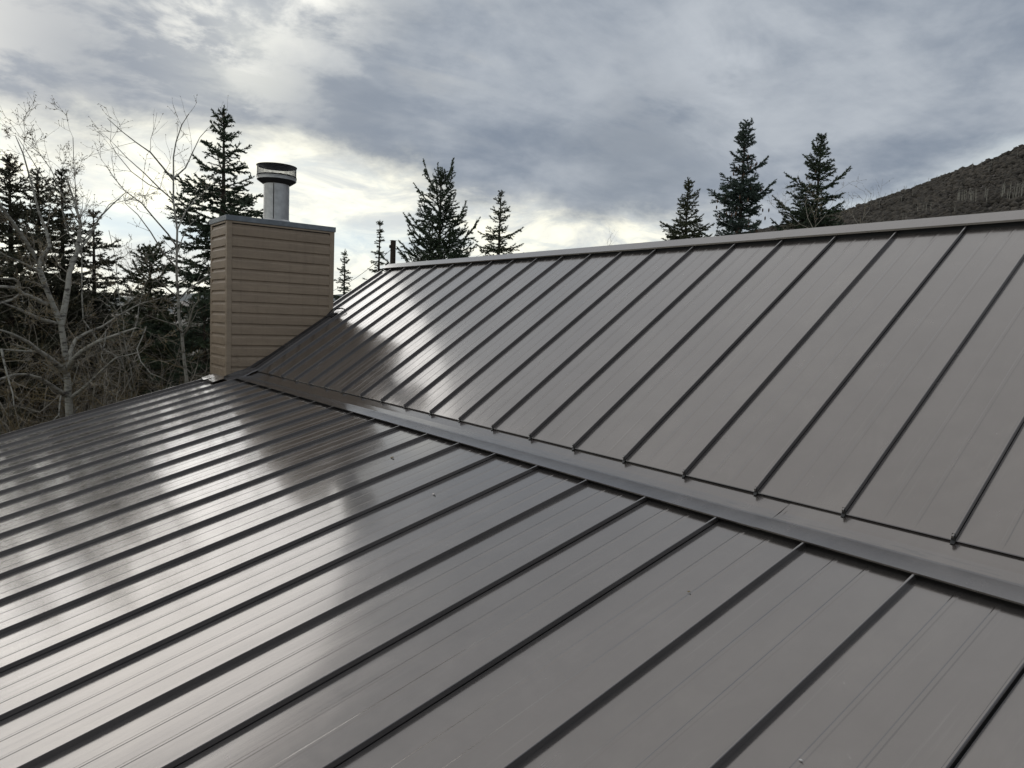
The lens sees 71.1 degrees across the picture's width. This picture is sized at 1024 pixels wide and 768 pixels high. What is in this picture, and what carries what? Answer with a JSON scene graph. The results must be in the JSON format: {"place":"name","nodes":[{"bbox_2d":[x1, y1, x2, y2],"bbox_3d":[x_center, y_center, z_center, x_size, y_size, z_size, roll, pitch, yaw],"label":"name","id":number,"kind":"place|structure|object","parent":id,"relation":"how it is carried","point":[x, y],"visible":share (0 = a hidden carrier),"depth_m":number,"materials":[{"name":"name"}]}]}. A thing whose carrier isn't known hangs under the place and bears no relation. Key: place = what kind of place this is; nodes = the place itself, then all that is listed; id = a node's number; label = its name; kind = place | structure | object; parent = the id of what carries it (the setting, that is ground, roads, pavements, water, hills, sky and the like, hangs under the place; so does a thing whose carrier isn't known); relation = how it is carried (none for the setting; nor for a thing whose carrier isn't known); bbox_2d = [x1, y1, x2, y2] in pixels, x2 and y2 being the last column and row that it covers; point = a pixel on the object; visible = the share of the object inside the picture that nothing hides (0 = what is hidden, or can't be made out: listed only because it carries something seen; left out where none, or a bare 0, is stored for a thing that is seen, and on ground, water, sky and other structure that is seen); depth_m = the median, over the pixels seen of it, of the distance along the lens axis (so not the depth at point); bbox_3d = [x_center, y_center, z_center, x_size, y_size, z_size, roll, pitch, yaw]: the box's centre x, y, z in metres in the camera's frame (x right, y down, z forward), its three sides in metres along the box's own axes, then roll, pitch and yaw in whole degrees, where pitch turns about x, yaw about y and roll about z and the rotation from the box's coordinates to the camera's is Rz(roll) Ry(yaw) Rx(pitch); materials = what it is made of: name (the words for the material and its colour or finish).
{"place":"outdoors","nodes":[
{"label":"outdoors","id":0,"kind":"place"},
{"bbox_2d":[22,293,342,312],"bbox_3d":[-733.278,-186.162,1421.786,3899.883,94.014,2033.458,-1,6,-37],"label":"distant hill","id":1,"kind":"structure","parent":0,"point":[183,299],"depth_m":1377.55,"materials":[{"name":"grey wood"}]},
{"bbox_2d":[0,162,1023,767],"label":"house","id":2,"kind":"structure","parent":0,"point":[746,500],"depth_m":3.31,"materials":[{"name":"grey metal"}]},
{"bbox_2d":[0,0,1023,296],"label":"sky","id":3,"kind":"structure","parent":0,"point":[592,119],"materials":[{"name":"grey"}]},
{"bbox_2d":[173,171,1023,325],"bbox_3d":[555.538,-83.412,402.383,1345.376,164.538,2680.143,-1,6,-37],"label":"hill","id":4,"kind":"structure","parent":0,"point":[181,302],"depth_m":362.13,"materials":[{"name":"soil"}]},
{"bbox_2d":[744,144,1023,233],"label":"hillside scrub","id":5,"kind":"object","parent":4,"relation":"on","point":[1007,167],"visible":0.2,"depth_m":377.79,"materials":[{"name":"brown plant"}]},
{"bbox_2d":[839,153,1023,221],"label":"aspen grove","id":6,"kind":"object","parent":4,"relation":"on","point":[1004,189],"visible":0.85,"depth_m":314.58,"materials":[{"name":"brown plant"}]},
{"bbox_3d":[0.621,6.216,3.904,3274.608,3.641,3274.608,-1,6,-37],"label":"ground","id":7,"kind":"structure","parent":0,"visible":0},
{"bbox_2d":[0,187,73,433],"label":"spruce tree","id":8,"kind":"object","parent":7,"relation":"on","point":[9,326],"visible":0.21,"depth_m":11.31,"materials":[{"name":"green plant"}]},
{"bbox_2d":[0,153,93,432],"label":"spruce tree","id":9,"kind":"object","parent":7,"relation":"on","point":[15,212],"visible":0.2,"depth_m":12.10,"materials":[{"name":"green plant"}]},
{"bbox_2d":[0,167,115,419],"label":"spruce tree","id":10,"kind":"object","parent":7,"relation":"on","point":[59,289],"visible":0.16,"depth_m":13.15,"materials":[{"name":"green plant"}]},
{"bbox_2d":[0,98,139,396],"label":"bare tree","id":11,"kind":"object","parent":7,"relation":"on","point":[81,253],"visible":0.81,"depth_m":11.10,"materials":[{"name":"grey plant"}]},
{"bbox_2d":[18,167,122,420],"bbox_3d":[-8.615,-0.074,14.087,3.200,8.178,3.117,4,5,20],"label":"spruce tree","id":12,"kind":"object","parent":7,"relation":"on","point":[65,266],"visible":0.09,"depth_m":13.77,"materials":[{"name":"green plant"}]},
{"bbox_2d":[0,91,182,426],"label":"aspen tree","id":13,"kind":"object","parent":7,"relation":"on","point":[63,369],"visible":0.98,"depth_m":9.37,"materials":[{"name":"grey plant"}]},
{"bbox_2d":[59,209,144,400],"bbox_3d":[-8.514,0.194,14.877,3.200,7.516,2.868,-1,6,-37],"label":"spruce tree","id":14,"kind":"object","parent":7,"relation":"on","point":[97,304],"visible":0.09,"depth_m":14.46,"materials":[{"name":"green plant"}]},
{"bbox_2d":[0,251,209,434],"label":"thicket","id":15,"kind":"object","parent":7,"relation":"on","point":[91,402],"visible":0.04,"depth_m":11.32,"materials":[{"name":"brown plant"}]},
{"bbox_2d":[2,281,209,389],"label":"dark woods","id":16,"kind":"object","parent":7,"relation":"on","point":[196,323],"visible":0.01,"depth_m":30.72,"materials":[{"name":"black plant"}]},
{"bbox_2d":[78,232,169,402],"bbox_3d":[-6.524,0.851,12.245,1.162,6.823,1.451,4,5,24],"label":"bare tree","id":17,"kind":"object","parent":7,"relation":"on","point":[137,315],"visible":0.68,"depth_m":11.96,"materials":[{"name":"grey plant"}]},
{"bbox_2d":[92,241,194,400],"bbox_3d":[-6.800,0.704,13.550,2.970,6.867,3.057,-1,6,-37],"label":"spruce tree","id":18,"kind":"object","parent":7,"relation":"on","point":[147,268],"visible":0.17,"depth_m":13.14,"materials":[{"name":"green plant"}]},
{"bbox_2d":[70,96,228,383],"bbox_3d":[-4.784,0.117,10.419,1.647,8.743,2.633,3,5,12],"label":"aspen tree","id":19,"kind":"object","parent":7,"relation":"on","point":[181,330],"visible":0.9,"depth_m":10.29,"materials":[{"name":"grey plant"}]},
{"bbox_2d":[143,286,209,393],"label":"spruce tree","id":20,"kind":"object","parent":7,"relation":"on","point":[205,328],"visible":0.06,"depth_m":11.76,"materials":[{"name":"green plant"}]},
{"bbox_2d":[117,104,262,384],"bbox_3d":[-5.528,-0.469,13.490,4.228,9.315,4.022,-1,6,-37],"label":"spruce tree","id":21,"kind":"object","parent":7,"relation":"on","point":[232,198],"visible":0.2,"depth_m":12.97,"materials":[{"name":"green plant"}]},
{"bbox_2d":[333,248,352,301],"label":"spruce tree","id":22,"kind":"object","parent":7,"relation":"on","point":[343,289],"visible":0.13,"depth_m":26.00,"materials":[{"name":"green plant"}]},
{"bbox_2d":[362,220,386,279],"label":"spruce tree","id":23,"kind":"object","parent":7,"relation":"on","point":[380,231],"visible":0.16,"depth_m":23.24,"materials":[{"name":"green plant"}]},
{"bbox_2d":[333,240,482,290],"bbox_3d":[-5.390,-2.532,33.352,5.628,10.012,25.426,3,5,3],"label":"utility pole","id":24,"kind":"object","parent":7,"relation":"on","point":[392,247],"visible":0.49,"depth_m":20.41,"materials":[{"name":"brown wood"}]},
{"bbox_2d":[377,157,480,265],"bbox_3d":[-2.209,-1.025,18.900,2.788,9.756,2.482,2,5,-3],"label":"spruce tree","id":25,"kind":"object","parent":7,"relation":"on","point":[440,247],"visible":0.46,"depth_m":18.37,"materials":[{"name":"green plant"}]},
{"bbox_2d":[476,190,523,255],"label":"spruce tree","id":26,"kind":"object","parent":7,"relation":"on","point":[497,250],"visible":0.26,"depth_m":23.55,"materials":[{"name":"green plant"}]},
{"bbox_2d":[659,177,714,240],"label":"spruce tree","id":27,"kind":"object","parent":7,"relation":"on","point":[674,232],"visible":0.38,"depth_m":21.89,"materials":[{"name":"green plant"}]},
{"bbox_2d":[701,118,776,236],"bbox_3d":[5.802,-1.159,18.002,2.094,10.822,2.305,-1,6,-37],"label":"spruce tree","id":28,"kind":"object","parent":7,"relation":"on","point":[740,193],"visible":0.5,"depth_m":17.65,"materials":[{"name":"green plant"}]},
{"bbox_2d":[770,132,851,230],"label":"spruce tree","id":29,"kind":"object","parent":7,"relation":"on","point":[816,166],"visible":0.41,"depth_m":17.99,"materials":[{"name":"green plant"}]},
{"bbox_2d":[766,173,865,229],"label":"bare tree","id":30,"kind":"object","parent":7,"relation":"on","point":[809,204],"visible":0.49,"depth_m":15.16,"materials":[{"name":"brown plant"}]},
{"bbox_2d":[840,178,892,223],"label":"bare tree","id":31,"kind":"object","parent":7,"relation":"on","point":[864,202],"visible":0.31,"depth_m":15.16,"materials":[{"name":"plant"}]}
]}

